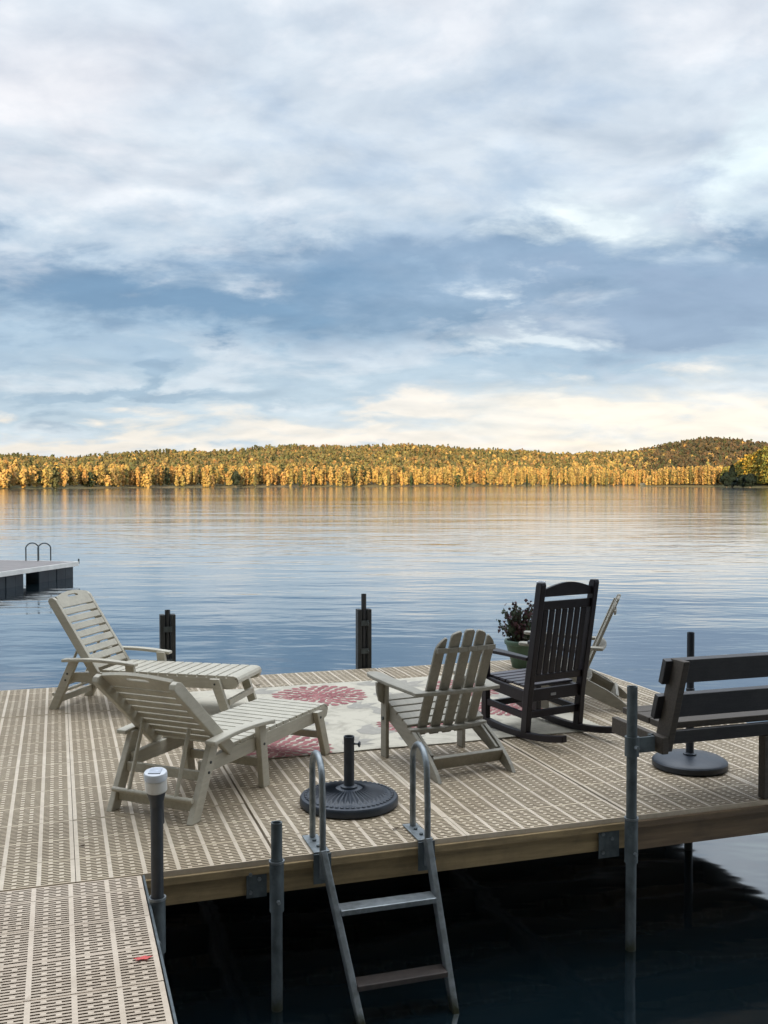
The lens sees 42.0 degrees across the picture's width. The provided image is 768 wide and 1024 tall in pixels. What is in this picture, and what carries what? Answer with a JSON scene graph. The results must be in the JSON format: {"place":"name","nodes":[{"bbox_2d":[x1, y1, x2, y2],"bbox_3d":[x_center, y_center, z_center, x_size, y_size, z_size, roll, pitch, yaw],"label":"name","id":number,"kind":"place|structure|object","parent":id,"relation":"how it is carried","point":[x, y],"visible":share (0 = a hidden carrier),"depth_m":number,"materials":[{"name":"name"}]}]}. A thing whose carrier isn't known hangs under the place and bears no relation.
{"place":"outdoors","nodes":[
{"label":"outdoors","id":0,"kind":"place"},
{"bbox_2d":[0,448,743,488],"bbox_3d":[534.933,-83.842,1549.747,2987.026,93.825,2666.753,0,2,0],"label":"hills","id":1,"kind":"structure","parent":0,"point":[172,485],"depth_m":678.85,"materials":[{"name":"plant"}]},
{"bbox_2d":[231,471,240,485],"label":"evergreen tree","id":2,"kind":"object","parent":1,"relation":"on","point":[235,478],"visible":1,"depth_m":617.40,"materials":[{"name":"green plant"}]},
{"bbox_2d":[0,436,767,488],"bbox_3d":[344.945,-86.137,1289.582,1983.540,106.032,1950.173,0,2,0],"label":"shore wood","id":3,"kind":"object","parent":1,"relation":"on","point":[391,465],"visible":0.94,"depth_m":894.71,"materials":[{"name":"yellow plant"}]},
{"bbox_2d":[0,486,767,1023],"bbox_3d":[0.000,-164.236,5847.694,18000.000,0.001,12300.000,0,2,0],"label":"lake water","id":4,"kind":"structure","parent":0,"point":[274,580],"depth_m":16.03,"materials":[{"name":"blue liquid"}]},
{"bbox_2d":[0,542,79,588],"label":"swim raft","id":5,"kind":"object","parent":4,"relation":"on","point":[12,572],"visible":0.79,"depth_m":24.64,"materials":[{"name":"grey plastic"}]},
{"bbox_2d":[149,807,165,959],"bbox_3d":[-0.944,2.724,4.202,0.072,3.015,0.088,-1,2,-18],"label":"dock post","id":6,"kind":"object","parent":4,"relation":"in","point":[157,898],"visible":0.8,"depth_m":4.15,"materials":[{"name":"metal"}]},
{"bbox_2d":[0,875,177,1023],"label":"walkway","id":7,"kind":"structure","parent":6,"relation":"attached to","point":[69,953],"depth_m":3.70,"materials":[{"name":"plastic"}]},
{"bbox_2d":[133,955,151,960],"bbox_3d":[-0.884,1.638,3.673,0.071,0.004,0.036,-1,2,-24],"label":"fallen leaf","id":8,"kind":"object","parent":7,"relation":"on","point":[142,957],"visible":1,"depth_m":3.67,"materials":[{"name":"red plant"}]},
{"bbox_2d":[144,767,166,823],"bbox_3d":[-0.947,1.185,4.162,0.095,0.233,0.095,0,11,0],"label":"solar light","id":9,"kind":"object","parent":6,"relation":"attached to","point":[155,779],"visible":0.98,"depth_m":4.12,"materials":[{"name":"plastic"}]},
{"bbox_2d":[159,610,175,661],"bbox_3d":[-1.935,2.435,8.981,0.136,3.120,0.111,-1,2,-18],"label":"bumper post","id":10,"kind":"object","parent":4,"relation":"in","point":[167,630],"visible":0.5,"depth_m":8.93,"materials":[{"name":"black plastic"}]},
{"bbox_2d":[246,820,284,1012],"bbox_3d":[-0.537,2.819,4.640,0.192,2.800,0.077,1,2,30],"label":"dock post","id":11,"kind":"object","parent":4,"relation":"in","point":[256,885],"visible":1,"depth_m":4.57,"materials":[{"name":"metal"}]},
{"bbox_2d":[0,686,270,905],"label":"dock section","id":12,"kind":"object","parent":11,"relation":"on","point":[59,767],"visible":0.62,"depth_m":5.25,"materials":[{"name":"plastic"}]},
{"bbox_2d":[48,590,261,711],"bbox_3d":[-1.779,1.079,7.817,1.570,0.897,0.646,0,2,14],"label":"chaise lounge","id":13,"kind":"object","parent":12,"relation":"on","point":[218,678],"visible":0.88,"depth_m":7.74,"materials":[{"name":"beige plastic"}]},
{"bbox_2d":[92,672,329,825],"bbox_3d":[-0.933,1.192,5.871,0.646,0.784,1.684,1,2,25],"label":"chaise lounge","id":14,"kind":"object","parent":12,"relation":"on","point":[152,709],"visible":1,"depth_m":5.43,"materials":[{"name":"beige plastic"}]},
{"bbox_2d":[356,594,371,668],"bbox_3d":[-0.191,2.379,9.561,0.136,3.200,0.110,-1,2,-18],"label":"bumper post","id":15,"kind":"object","parent":4,"relation":"in","point":[363,637],"visible":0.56,"depth_m":9.51,"materials":[{"name":"black plastic"}]},
{"bbox_2d":[598,685,638,951],"bbox_3d":[1.223,2.550,5.220,0.202,3.305,0.083,1,2,22],"label":"dock post","id":16,"kind":"object","parent":4,"relation":"in","point":[608,844],"visible":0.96,"depth_m":5.16,"materials":[{"name":"metal"}]},
{"bbox_2d":[186,668,625,890],"bbox_3d":[-0.281,1.634,7.078,1.890,0.175,4.462,-1,2,-18],"label":"dock section","id":17,"kind":"object","parent":16,"relation":"on","point":[490,813],"visible":0.51,"depth_m":5.30,"materials":[{"name":"plastic"}]},
{"bbox_2d":[300,735,397,818],"bbox_3d":[-0.191,1.405,5.451,0.536,0.369,0.536,0,2,0],"label":"umbrella base","id":18,"kind":"object","parent":17,"relation":"on","point":[349,797],"visible":0.88,"depth_m":5.36,"materials":[{"name":"black plastic"}]},
{"bbox_2d":[302,741,458,1023],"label":"swim ladder","id":19,"kind":"object","parent":17,"relation":"attached to","point":[316,844],"visible":1,"depth_m":4.67,"materials":[{"name":"metal"}]},
{"bbox_2d":[190,675,599,758],"bbox_3d":[-0.027,1.521,7.723,2.680,0.011,2.190,-1,2,-18],"label":"rug","id":20,"kind":"object","parent":17,"relation":"on","point":[354,708],"visible":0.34,"depth_m":7.45,"materials":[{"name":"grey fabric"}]},
{"bbox_2d":[367,629,515,783],"bbox_3d":[0.365,1.131,6.312,0.700,0.878,0.867,-1,2,-27],"label":"adirondack chair","id":21,"kind":"object","parent":17,"relation":"on","point":[410,707],"visible":0.99,"depth_m":6.16,"materials":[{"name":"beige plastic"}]},
{"bbox_2d":[684,842,692,850],"bbox_3d":[2.014,2.877,6.635,0.054,2.570,0.054,-1,2,-18],"label":"dock post","id":22,"kind":"object","parent":4,"relation":"in","point":[688,846],"depth_m":6.59,"materials":[{"name":"grey metal"}]},
{"bbox_2d":[378,660,767,848],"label":"dock section","id":23,"kind":"object","parent":22,"relation":"on","point":[674,809],"visible":0.3,"depth_m":5.92,"materials":[{"name":"plastic"}]},
{"bbox_2d":[496,599,533,668],"bbox_3d":[1.314,1.154,9.513,0.495,0.651,0.468,0,2,0],"label":"potted plant","id":24,"kind":"object","parent":23,"relation":"on","point":[516,626],"visible":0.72,"depth_m":9.43,"materials":[{"name":"green plant"}]},
{"bbox_2d":[479,579,612,742],"bbox_3d":[1.091,0.999,7.049,0.593,1.081,1.080,-1,2,-31],"label":"rocking chair","id":25,"kind":"object","parent":23,"relation":"on","point":[533,676],"visible":0.89,"depth_m":6.88,"materials":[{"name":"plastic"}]},
{"bbox_2d":[519,594,626,710],"bbox_3d":[1.531,1.084,7.984,0.867,0.878,0.700,0,2,12],"label":"adirondack chair","id":26,"kind":"object","parent":23,"relation":"on","point":[603,689],"visible":0.53,"depth_m":7.75,"materials":[{"name":"beige plastic"}]},
{"bbox_2d":[612,652,767,798],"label":"bench","id":27,"kind":"object","parent":23,"relation":"on","point":[672,709],"visible":0.95,"depth_m":5.34,"materials":[{"name":"black wood"}]},
{"bbox_2d":[652,632,727,776],"bbox_3d":[1.888,1.155,6.166,0.452,0.831,0.452,0,2,0],"label":"umbrella base","id":28,"kind":"object","parent":23,"relation":"on","point":[689,760],"visible":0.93,"depth_m":6.08,"materials":[{"name":"black plastic"}]},
{"bbox_2d":[0,0,767,458],"label":"sky","id":29,"kind":"structure","parent":0,"point":[542,225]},
{"bbox_2d":[640,446,767,487],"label":"headland","id":30,"kind":"structure","parent":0,"point":[756,463],"depth_m":703.19,"materials":[{"name":"yellow plant"}]},
{"bbox_2d":[719,472,730,487],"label":"evergreen tree","id":31,"kind":"object","parent":30,"relation":"on","point":[724,478],"visible":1,"depth_m":592.16,"materials":[{"name":"green plant"}]},
{"bbox_2d":[724,464,738,487],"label":"evergreen tree","id":32,"kind":"object","parent":30,"relation":"on","point":[733,478],"visible":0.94,"depth_m":591.11,"materials":[{"name":"green plant"}]},
{"bbox_2d":[736,474,746,487],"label":"evergreen tree","id":33,"kind":"object","parent":30,"relation":"on","point":[740,480],"visible":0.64,"depth_m":574.53,"materials":[{"name":"green plant"}]},
{"bbox_2d":[743,473,756,487],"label":"tree","id":34,"kind":"object","parent":30,"relation":"on","point":[750,480],"visible":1,"depth_m":567.18,"materials":[{"name":"green plant"}]}
]}

